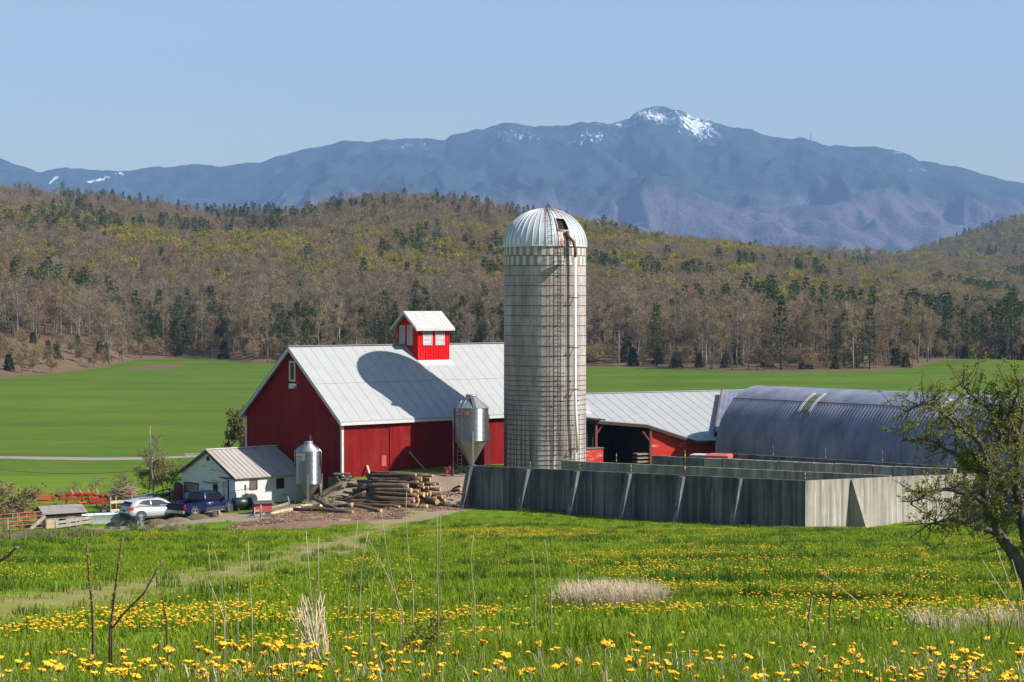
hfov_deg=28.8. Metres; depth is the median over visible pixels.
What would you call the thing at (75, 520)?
board fence
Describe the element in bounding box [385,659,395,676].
dandelion
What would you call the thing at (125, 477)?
bare bush
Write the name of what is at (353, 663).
dandelion
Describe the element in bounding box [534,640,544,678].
dandelion
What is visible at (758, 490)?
bunker
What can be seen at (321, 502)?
log
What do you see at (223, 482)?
sliding door
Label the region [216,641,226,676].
dandelion
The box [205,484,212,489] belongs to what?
sliding door
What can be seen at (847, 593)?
dry stalk
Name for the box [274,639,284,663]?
dandelion
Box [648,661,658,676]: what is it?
dandelion
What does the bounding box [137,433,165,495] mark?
slim sapling
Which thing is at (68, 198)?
pine tree
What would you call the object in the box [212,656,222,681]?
dandelion
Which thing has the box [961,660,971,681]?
dandelion
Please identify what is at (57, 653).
dandelion
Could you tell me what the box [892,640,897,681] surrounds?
dandelion
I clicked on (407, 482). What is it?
log
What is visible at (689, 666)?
dandelion
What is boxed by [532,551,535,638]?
dry stalk
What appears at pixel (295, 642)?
dry stalk
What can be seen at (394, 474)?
log
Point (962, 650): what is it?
dandelion
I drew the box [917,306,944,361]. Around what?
bare tree
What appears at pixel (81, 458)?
road
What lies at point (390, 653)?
dandelion
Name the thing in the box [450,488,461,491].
log
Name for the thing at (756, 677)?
dandelion
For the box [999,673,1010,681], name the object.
dandelion
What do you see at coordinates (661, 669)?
dandelion
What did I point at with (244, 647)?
dandelion
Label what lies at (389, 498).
log
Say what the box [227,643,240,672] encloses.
dandelion
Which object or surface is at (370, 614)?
dry stalk
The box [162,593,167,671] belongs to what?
weed stem
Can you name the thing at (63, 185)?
pine tree
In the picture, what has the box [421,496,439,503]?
log
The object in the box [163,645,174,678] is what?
dandelion
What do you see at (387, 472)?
log
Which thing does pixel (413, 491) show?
log
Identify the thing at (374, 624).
dry stalk
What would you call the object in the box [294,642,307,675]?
dandelion
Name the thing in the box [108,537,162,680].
bramble cane
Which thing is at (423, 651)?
dandelion
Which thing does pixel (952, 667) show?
dandelion
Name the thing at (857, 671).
dandelion
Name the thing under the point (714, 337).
bare tree
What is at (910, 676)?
dandelion
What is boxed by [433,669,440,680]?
dandelion
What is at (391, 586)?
dry stalk
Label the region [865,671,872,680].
dandelion
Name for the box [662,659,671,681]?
dandelion
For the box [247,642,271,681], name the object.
dandelion
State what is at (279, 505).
rail
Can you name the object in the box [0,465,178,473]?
power cable
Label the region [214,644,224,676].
dandelion
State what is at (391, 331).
hemlock tree
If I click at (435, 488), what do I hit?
log
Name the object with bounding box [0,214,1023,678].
ground
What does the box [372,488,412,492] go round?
log
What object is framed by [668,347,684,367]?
young fir
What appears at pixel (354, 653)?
dandelion
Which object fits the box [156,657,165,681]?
dandelion
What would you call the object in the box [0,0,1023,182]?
sky
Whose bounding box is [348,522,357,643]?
dry stalk
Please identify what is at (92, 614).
bramble cane
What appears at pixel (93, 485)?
bare bush
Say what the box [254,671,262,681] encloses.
dandelion
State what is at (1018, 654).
dandelion
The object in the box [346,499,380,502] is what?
log
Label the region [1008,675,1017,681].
dandelion
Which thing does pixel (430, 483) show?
log
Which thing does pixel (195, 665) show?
dandelion
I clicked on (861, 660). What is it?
dandelion
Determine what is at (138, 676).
dandelion
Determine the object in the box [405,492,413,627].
dry stalk
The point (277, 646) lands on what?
dandelion
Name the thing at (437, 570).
dry stalk
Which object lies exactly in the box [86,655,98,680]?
dandelion
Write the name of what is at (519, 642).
dandelion
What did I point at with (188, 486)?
window
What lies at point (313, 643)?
dandelion
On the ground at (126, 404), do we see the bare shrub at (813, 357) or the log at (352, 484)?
the bare shrub at (813, 357)
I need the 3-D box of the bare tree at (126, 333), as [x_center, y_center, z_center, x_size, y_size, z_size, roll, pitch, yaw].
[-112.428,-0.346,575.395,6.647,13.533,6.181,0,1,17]
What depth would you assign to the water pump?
145.68 m
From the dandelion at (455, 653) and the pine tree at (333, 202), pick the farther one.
the pine tree at (333, 202)
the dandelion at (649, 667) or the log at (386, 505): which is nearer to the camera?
the dandelion at (649, 667)
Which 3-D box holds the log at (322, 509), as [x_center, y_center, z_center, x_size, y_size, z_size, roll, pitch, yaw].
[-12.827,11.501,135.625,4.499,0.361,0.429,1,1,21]
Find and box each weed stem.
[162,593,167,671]
[828,577,833,636]
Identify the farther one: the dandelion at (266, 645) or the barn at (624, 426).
the barn at (624, 426)
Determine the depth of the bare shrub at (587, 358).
542.55 m
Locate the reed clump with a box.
[287,591,330,667]
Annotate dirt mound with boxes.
[145,518,167,524]
[166,517,190,522]
[186,514,210,519]
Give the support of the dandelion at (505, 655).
on the ground at (126, 404)
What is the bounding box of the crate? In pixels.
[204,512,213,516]
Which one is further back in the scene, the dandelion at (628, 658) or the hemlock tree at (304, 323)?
the hemlock tree at (304, 323)
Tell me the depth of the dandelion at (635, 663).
7.99 m
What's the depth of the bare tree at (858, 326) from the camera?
506.11 m
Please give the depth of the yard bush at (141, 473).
155.98 m
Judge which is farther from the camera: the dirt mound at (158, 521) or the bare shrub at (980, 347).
the bare shrub at (980, 347)
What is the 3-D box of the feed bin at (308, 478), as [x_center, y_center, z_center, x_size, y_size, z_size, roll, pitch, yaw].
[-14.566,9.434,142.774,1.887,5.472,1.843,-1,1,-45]
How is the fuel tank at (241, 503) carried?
on the ground at (126, 404)
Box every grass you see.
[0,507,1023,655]
[0,601,1023,681]
[548,574,1023,632]
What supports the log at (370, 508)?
on the ground at (126, 404)
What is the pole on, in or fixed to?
on the ground at (126, 404)
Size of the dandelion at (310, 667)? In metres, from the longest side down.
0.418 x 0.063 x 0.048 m
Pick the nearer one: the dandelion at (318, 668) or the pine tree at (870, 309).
the dandelion at (318, 668)
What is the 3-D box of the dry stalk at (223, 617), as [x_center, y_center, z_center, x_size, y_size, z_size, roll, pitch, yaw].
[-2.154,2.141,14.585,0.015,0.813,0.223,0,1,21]
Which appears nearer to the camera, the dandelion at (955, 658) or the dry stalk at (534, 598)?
the dandelion at (955, 658)
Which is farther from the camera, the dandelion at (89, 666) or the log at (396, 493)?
the log at (396, 493)
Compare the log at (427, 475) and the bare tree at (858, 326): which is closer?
the log at (427, 475)
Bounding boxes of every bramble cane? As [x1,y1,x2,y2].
[0,546,19,561]
[85,543,95,678]
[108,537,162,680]
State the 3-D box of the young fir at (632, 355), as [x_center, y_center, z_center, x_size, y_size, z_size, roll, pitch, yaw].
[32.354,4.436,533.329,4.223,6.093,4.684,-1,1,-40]
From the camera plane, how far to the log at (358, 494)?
137.23 m
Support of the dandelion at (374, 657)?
on the ground at (126, 404)
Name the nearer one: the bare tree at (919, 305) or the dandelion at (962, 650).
the dandelion at (962, 650)
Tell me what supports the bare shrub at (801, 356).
on the ground at (126, 404)
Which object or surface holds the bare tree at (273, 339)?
on the ground at (126, 404)
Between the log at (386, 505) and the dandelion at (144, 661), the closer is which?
the dandelion at (144, 661)
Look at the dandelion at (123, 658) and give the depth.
8.95 m
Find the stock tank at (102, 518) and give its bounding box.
[82,512,130,524]
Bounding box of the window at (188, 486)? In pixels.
[184,481,198,491]
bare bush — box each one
[0,480,53,517]
[0,483,36,515]
[55,486,67,504]
[62,481,82,503]
[84,474,108,506]
[105,470,131,503]
[115,473,137,489]
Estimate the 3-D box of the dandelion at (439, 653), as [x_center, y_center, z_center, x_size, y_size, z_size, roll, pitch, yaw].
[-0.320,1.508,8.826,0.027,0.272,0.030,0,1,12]
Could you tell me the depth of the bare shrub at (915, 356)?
529.17 m
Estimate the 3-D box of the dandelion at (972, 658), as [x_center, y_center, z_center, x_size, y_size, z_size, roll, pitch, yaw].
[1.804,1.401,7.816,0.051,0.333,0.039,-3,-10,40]
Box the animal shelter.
[32,504,87,528]
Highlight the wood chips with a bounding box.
[224,490,468,527]
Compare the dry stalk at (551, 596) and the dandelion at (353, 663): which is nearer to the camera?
the dandelion at (353, 663)
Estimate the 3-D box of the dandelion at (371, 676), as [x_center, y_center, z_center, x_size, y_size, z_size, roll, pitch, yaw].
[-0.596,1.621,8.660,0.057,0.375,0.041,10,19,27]
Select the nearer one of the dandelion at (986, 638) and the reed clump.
the dandelion at (986, 638)
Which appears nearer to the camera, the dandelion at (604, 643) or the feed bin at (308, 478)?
the dandelion at (604, 643)
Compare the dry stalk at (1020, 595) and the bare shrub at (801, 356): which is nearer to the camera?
the dry stalk at (1020, 595)
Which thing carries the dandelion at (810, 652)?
on the ground at (126, 404)
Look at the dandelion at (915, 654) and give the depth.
7.91 m
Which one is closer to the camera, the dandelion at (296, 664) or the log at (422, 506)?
the dandelion at (296, 664)
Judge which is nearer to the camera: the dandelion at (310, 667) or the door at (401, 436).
the dandelion at (310, 667)
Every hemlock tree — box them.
[297,317,310,344]
[386,312,398,343]
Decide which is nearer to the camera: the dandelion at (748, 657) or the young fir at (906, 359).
the dandelion at (748, 657)
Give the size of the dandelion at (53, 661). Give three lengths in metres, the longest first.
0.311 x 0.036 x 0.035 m
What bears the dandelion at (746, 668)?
on the ground at (126, 404)
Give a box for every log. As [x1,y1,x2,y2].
[268,506,300,515]
[293,507,353,512]
[298,504,322,506]
[311,495,341,508]
[332,502,352,507]
[336,499,374,500]
[341,491,365,500]
[343,491,356,494]
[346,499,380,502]
[347,482,357,486]
[348,501,375,506]
[353,504,382,511]
[357,486,391,489]
[357,495,419,500]
[362,494,394,496]
[364,500,410,503]
[365,473,416,476]
[367,477,409,480]
[367,483,409,487]
[369,488,418,492]
[369,503,400,507]
[370,471,425,474]
[370,491,418,497]
[371,480,423,485]
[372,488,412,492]
[372,495,414,502]
[376,476,430,480]
[383,473,432,477]
[384,476,422,481]
[384,503,417,507]
[393,492,424,496]
[417,504,427,507]
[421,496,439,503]
[422,481,435,485]
[430,487,440,490]
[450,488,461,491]
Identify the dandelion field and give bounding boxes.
[0,523,1023,681]
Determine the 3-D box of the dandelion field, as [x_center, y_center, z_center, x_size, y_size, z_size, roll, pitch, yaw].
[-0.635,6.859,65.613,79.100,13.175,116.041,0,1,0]
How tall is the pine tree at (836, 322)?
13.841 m
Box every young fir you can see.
[217,340,231,358]
[625,346,638,365]
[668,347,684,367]
[899,351,912,367]
[960,345,970,358]
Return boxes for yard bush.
[129,462,164,494]
[140,450,182,493]
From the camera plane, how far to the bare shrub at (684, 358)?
514.27 m
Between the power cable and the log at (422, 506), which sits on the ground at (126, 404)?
the log at (422, 506)
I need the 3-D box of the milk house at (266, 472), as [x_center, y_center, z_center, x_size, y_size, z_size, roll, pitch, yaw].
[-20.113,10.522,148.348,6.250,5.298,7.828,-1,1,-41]
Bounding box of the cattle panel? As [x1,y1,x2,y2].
[155,488,170,500]
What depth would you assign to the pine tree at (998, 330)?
562.23 m
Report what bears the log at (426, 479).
on the log
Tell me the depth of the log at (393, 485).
138.32 m
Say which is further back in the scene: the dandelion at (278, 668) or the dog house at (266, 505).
the dog house at (266, 505)
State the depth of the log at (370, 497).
138.50 m
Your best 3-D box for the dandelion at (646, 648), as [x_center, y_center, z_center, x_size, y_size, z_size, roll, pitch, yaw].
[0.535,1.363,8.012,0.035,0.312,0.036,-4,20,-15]
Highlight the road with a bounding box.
[0,456,195,459]
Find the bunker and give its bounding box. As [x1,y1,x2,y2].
[460,453,982,527]
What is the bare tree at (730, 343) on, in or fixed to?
on the ground at (126, 404)
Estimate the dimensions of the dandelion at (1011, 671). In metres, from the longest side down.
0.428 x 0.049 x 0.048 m
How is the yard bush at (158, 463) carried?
on the ground at (126, 404)
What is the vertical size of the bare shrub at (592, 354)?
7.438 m
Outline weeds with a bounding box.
[0,509,209,540]
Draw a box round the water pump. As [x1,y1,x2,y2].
[443,466,452,475]
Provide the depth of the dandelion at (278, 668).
8.23 m
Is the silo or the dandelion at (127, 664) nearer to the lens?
the dandelion at (127, 664)
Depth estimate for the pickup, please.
140.60 m
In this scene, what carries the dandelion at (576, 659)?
on the ground at (126, 404)
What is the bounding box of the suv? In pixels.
[118,495,179,520]
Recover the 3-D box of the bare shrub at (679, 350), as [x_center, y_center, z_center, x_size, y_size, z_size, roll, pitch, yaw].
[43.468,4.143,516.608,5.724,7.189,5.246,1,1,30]
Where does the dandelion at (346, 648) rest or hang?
on the ground at (126, 404)
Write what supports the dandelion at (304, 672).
on the ground at (126, 404)
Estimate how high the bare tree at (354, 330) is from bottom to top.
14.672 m
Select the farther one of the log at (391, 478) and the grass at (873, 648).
the log at (391, 478)
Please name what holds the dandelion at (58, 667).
on the ground at (126, 404)
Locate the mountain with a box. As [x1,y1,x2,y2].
[0,106,1023,262]
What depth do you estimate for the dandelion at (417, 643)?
8.81 m
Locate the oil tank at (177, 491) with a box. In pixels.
[173,482,182,501]
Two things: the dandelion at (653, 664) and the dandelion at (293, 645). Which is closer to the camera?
the dandelion at (653, 664)
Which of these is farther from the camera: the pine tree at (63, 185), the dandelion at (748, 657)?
the pine tree at (63, 185)
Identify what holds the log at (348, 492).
on the log
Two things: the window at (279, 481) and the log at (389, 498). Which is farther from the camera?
the window at (279, 481)
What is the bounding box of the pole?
[409,451,425,469]
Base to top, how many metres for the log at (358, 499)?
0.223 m
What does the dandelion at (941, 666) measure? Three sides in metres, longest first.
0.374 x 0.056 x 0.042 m
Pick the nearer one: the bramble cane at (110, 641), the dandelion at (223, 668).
the dandelion at (223, 668)
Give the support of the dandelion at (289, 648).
on the ground at (126, 404)
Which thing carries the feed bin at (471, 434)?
on the ground at (126, 404)
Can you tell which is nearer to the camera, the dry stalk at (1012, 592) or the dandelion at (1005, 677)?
the dandelion at (1005, 677)
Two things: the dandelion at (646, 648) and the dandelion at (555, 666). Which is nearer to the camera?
the dandelion at (646, 648)
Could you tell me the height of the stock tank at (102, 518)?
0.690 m
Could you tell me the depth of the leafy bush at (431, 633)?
14.34 m
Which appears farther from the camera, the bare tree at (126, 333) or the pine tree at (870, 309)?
the bare tree at (126, 333)
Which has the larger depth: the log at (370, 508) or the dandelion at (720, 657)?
the log at (370, 508)
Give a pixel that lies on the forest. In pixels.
(308, 263)
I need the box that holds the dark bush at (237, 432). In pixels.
[221,404,244,447]
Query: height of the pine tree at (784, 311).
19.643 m
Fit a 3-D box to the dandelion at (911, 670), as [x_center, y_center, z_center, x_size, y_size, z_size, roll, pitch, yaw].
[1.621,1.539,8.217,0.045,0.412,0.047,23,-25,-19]
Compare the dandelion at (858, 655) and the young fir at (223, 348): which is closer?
the dandelion at (858, 655)
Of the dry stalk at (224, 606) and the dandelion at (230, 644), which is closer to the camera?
the dandelion at (230, 644)
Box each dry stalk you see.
[208,547,214,660]
[209,581,224,659]
[214,550,225,661]
[237,554,242,655]
[248,543,252,660]
[295,600,298,660]
[306,535,313,633]
[313,550,325,616]
[318,537,318,643]
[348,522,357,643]
[359,533,367,654]
[368,539,402,634]
[369,552,378,660]
[374,598,380,661]
[381,511,400,649]
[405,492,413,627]
[437,515,440,650]
[437,552,437,589]
[470,535,474,643]
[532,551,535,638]
[545,542,551,639]
[813,565,859,623]
[982,560,1018,628]
[996,548,1020,626]
[1012,560,1022,627]
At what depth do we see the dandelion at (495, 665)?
8.70 m
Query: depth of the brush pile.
148.96 m
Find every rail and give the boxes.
[262,507,288,514]
[271,502,288,508]
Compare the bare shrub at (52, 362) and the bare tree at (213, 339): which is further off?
the bare tree at (213, 339)
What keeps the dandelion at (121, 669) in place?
on the ground at (126, 404)
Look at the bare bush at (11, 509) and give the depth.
146.23 m
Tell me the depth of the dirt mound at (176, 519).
135.75 m
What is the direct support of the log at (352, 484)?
on the log
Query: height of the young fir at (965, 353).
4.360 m
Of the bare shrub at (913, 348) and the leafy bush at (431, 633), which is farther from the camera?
the bare shrub at (913, 348)
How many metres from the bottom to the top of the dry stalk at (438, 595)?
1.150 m
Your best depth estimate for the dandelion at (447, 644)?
8.73 m
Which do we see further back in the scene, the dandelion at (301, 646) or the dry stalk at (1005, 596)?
the dry stalk at (1005, 596)
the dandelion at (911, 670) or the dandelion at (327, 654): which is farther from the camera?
the dandelion at (327, 654)
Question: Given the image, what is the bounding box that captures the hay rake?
[37,488,113,512]
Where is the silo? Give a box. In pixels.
[503,208,586,468]
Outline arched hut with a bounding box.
[714,385,1023,519]
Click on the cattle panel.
(167, 494)
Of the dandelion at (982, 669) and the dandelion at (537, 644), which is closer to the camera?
the dandelion at (982, 669)
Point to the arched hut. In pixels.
(810, 422)
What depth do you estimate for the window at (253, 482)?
144.69 m
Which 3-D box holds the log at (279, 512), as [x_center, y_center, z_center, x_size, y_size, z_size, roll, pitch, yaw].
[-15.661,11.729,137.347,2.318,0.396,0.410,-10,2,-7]
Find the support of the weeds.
on the ground at (126, 404)
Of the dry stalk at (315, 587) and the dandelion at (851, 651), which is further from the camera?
the dry stalk at (315, 587)
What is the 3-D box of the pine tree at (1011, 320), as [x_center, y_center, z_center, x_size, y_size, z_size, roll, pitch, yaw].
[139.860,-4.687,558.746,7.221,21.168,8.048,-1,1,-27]
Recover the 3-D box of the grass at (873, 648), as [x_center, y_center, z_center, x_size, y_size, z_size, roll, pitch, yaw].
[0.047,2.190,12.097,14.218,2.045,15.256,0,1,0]
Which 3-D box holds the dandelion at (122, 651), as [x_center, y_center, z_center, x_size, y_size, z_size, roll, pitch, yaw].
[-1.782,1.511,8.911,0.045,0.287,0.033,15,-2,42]
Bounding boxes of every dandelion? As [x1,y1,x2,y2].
[0,655,3,681]
[15,659,21,666]
[37,668,45,676]
[42,660,54,679]
[48,659,55,681]
[52,651,60,677]
[53,663,63,681]
[63,653,75,678]
[82,663,92,681]
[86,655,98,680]
[113,649,126,679]
[118,667,124,681]
[119,656,127,671]
[121,662,132,679]
[132,673,140,680]
[139,658,150,681]
[150,644,163,678]
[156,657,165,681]
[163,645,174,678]
[192,663,198,676]
[193,645,202,675]
[201,649,212,681]
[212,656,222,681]
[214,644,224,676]
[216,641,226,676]
[218,664,227,678]
[227,642,244,678]
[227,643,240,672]
[240,643,248,668]
[242,668,251,680]
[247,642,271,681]
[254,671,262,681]
[258,650,268,680]
[271,644,288,681]
[271,648,277,681]
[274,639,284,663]
[274,665,285,681]
[285,644,294,676]
[287,645,293,669]
[292,661,299,681]
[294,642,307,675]
[297,652,305,667]
[301,669,307,678]
[302,641,318,681]
[305,645,313,681]
[305,664,315,680]
[314,665,322,679]
[324,652,333,669]
[343,646,349,679]
[349,661,357,678]
[351,651,357,661]
[353,642,367,674]
[367,673,376,680]
[369,665,379,680]
[372,655,386,681]
[377,642,387,661]
[385,650,398,681]
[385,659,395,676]
[403,645,421,679]
[411,640,422,678]
[417,662,424,681]
[420,650,425,681]
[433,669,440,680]
[437,651,442,680]
[445,643,449,677]
[451,650,458,678]
[480,639,487,681]
[482,668,491,681]
[492,662,499,681]
[494,659,502,680]
[499,651,510,681]
[516,667,524,680]
[517,641,529,679]
[523,667,531,680]
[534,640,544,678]
[535,642,540,681]
[551,663,560,677]
[573,657,582,680]
[601,639,610,681]
[623,655,639,681]
[627,632,633,655]
[630,658,641,680]
[633,641,641,673]
[643,646,650,681]
[645,665,652,680]
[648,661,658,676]
[657,666,664,681]
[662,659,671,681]
[683,664,693,681]
[716,655,723,675]
[731,654,739,681]
[742,653,753,680]
[743,666,750,681]
[750,673,762,681]
[798,641,811,679]
[799,662,811,681]
[803,650,814,681]
[821,655,829,676]
[837,660,844,673]
[847,648,856,681]
[851,670,862,681]
[855,653,865,681]
[857,658,864,669]
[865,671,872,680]
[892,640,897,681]
[908,667,916,681]
[908,674,917,681]
[911,652,918,674]
[925,646,939,681]
[932,651,941,681]
[935,661,945,681]
[945,664,956,681]
[947,641,958,680]
[950,654,957,678]
[959,647,968,681]
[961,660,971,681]
[967,656,976,671]
[978,667,986,681]
[983,636,993,662]
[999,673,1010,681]
[1003,668,1014,681]
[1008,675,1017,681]
[1013,650,1023,668]
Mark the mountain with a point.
(667, 169)
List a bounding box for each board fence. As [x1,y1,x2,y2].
[55,514,94,527]
[110,495,132,512]
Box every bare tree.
[95,302,126,364]
[113,316,132,361]
[201,314,221,357]
[254,309,279,362]
[345,314,366,344]
[454,302,482,342]
[695,304,726,368]
[700,300,730,368]
[717,317,741,369]
[836,302,871,368]
[904,297,933,362]
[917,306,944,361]
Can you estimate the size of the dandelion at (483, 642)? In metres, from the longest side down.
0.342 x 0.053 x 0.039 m
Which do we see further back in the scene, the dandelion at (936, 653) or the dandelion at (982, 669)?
the dandelion at (936, 653)
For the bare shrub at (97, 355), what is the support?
on the ground at (126, 404)
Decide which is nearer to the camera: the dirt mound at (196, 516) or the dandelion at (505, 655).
the dandelion at (505, 655)
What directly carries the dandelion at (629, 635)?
on the ground at (126, 404)
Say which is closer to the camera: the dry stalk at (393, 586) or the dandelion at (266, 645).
the dandelion at (266, 645)
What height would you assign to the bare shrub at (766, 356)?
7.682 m
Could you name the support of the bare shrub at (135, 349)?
on the ground at (126, 404)
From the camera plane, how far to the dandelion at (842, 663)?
8.47 m
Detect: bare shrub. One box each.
[43,355,59,372]
[86,349,101,367]
[127,338,142,358]
[586,350,592,364]
[587,342,604,365]
[671,345,689,367]
[677,346,695,363]
[746,345,764,369]
[762,343,782,369]
[791,344,811,369]
[802,348,817,366]
[900,341,918,358]
[903,344,918,361]
[973,341,991,354]
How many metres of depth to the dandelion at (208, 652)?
9.14 m
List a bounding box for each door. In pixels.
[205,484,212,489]
[220,478,227,498]
[389,423,414,468]
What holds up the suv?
on the ground at (126, 404)
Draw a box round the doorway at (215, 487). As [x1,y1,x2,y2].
[213,484,217,490]
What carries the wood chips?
on the ground at (126, 404)
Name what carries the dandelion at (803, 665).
on the ground at (126, 404)
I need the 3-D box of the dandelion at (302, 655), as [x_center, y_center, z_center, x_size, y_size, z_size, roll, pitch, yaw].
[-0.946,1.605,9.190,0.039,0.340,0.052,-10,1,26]
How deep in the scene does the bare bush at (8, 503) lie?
147.74 m
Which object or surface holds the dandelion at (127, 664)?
on the ground at (126, 404)
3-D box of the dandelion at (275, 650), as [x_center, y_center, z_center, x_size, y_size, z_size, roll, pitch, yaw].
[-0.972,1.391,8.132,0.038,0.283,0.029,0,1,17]
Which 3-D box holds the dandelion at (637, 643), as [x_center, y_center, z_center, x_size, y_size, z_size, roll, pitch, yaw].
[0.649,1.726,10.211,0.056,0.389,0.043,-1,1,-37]
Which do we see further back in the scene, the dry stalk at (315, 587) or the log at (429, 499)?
the log at (429, 499)
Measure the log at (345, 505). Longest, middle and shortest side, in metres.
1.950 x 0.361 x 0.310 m
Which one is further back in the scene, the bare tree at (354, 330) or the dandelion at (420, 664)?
the bare tree at (354, 330)
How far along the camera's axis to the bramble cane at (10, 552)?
7.59 m
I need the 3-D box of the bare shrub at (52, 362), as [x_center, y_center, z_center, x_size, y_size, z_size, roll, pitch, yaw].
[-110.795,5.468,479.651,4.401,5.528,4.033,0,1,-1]
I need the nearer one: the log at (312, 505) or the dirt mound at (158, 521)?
the dirt mound at (158, 521)
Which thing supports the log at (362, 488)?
on the log at (413, 491)
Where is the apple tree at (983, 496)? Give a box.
[875,349,1023,591]
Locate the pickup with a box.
[166,490,233,516]
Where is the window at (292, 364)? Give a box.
[289,361,295,381]
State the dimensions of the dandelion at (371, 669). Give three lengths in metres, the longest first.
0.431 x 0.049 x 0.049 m
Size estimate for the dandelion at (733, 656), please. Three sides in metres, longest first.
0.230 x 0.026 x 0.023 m
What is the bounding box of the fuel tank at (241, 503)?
[231,485,252,510]
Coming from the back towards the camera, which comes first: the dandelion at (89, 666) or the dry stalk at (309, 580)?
the dry stalk at (309, 580)
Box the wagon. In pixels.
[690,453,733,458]
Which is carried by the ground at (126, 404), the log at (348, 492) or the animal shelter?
the animal shelter
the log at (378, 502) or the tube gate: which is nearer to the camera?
the tube gate
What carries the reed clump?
on the ground at (126, 404)
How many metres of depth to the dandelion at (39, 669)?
8.58 m
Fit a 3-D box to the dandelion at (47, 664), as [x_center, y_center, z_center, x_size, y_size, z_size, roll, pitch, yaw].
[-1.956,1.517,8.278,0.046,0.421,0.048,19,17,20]
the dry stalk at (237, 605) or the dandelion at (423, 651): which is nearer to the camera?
the dandelion at (423, 651)
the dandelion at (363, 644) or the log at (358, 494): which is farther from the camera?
the log at (358, 494)
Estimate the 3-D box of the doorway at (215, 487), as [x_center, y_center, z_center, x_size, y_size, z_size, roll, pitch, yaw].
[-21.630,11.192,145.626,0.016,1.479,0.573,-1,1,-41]
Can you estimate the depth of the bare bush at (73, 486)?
150.25 m
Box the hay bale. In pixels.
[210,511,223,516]
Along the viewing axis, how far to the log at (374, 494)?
138.50 m
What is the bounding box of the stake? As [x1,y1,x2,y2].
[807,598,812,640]
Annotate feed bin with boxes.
[294,438,322,503]
[453,394,489,474]
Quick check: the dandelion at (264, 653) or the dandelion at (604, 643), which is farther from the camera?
the dandelion at (264, 653)
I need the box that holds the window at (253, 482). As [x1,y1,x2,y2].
[250,479,257,489]
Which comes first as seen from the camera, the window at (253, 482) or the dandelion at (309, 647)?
the dandelion at (309, 647)
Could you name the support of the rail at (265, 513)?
on the ground at (126, 404)
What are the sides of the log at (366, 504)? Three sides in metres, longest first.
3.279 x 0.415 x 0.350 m
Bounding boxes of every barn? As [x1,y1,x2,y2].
[239,311,591,497]
[586,389,744,463]
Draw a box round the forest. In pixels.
[0,179,1023,370]
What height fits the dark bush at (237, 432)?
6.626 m
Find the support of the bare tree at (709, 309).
on the ground at (126, 404)
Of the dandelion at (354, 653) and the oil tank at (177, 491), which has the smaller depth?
the dandelion at (354, 653)
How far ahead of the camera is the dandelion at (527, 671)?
8.64 m
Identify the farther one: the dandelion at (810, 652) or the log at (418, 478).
the log at (418, 478)
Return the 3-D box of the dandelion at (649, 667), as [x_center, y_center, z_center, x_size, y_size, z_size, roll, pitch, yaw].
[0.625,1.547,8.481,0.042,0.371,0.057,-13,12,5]
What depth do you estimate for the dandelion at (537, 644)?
8.73 m
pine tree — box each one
[58,182,66,198]
[65,188,70,201]
[331,195,335,208]
[766,295,791,369]
[827,318,846,368]
[858,307,880,368]
[987,307,1005,358]
[998,287,1022,359]
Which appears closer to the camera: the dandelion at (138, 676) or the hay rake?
the dandelion at (138, 676)
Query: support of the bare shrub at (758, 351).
on the ground at (126, 404)
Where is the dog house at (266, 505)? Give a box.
[250,500,273,511]
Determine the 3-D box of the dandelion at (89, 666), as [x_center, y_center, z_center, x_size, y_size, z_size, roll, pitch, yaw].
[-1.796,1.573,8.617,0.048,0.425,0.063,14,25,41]
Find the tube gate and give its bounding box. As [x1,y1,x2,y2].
[0,511,42,530]
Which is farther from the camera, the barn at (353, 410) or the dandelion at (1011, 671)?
the barn at (353, 410)
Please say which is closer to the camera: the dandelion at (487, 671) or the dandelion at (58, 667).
the dandelion at (58, 667)
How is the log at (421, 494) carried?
on the log
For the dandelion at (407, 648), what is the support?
on the ground at (126, 404)
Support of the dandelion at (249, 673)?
on the ground at (126, 404)
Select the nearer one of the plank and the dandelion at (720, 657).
the dandelion at (720, 657)
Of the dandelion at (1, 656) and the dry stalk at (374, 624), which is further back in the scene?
the dry stalk at (374, 624)
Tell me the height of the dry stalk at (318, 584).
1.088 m
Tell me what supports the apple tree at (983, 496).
on the ground at (126, 404)
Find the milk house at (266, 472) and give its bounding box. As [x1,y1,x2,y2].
[177,445,303,502]
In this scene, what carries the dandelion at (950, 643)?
on the ground at (126, 404)
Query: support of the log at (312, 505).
on the ground at (126, 404)
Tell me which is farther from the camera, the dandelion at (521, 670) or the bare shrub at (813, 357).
the bare shrub at (813, 357)
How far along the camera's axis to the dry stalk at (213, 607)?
13.87 m
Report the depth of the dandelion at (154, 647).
8.64 m
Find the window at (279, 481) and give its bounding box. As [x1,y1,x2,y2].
[276,478,283,488]
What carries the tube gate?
on the ground at (126, 404)
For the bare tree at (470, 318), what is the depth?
554.76 m
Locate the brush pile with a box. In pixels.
[97,482,141,508]
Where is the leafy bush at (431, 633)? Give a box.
[398,601,450,654]
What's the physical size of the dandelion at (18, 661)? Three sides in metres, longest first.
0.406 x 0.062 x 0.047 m
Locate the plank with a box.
[28,515,45,529]
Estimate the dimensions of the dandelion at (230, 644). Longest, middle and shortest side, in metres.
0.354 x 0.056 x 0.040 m
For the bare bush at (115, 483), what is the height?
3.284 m
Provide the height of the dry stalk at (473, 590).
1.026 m

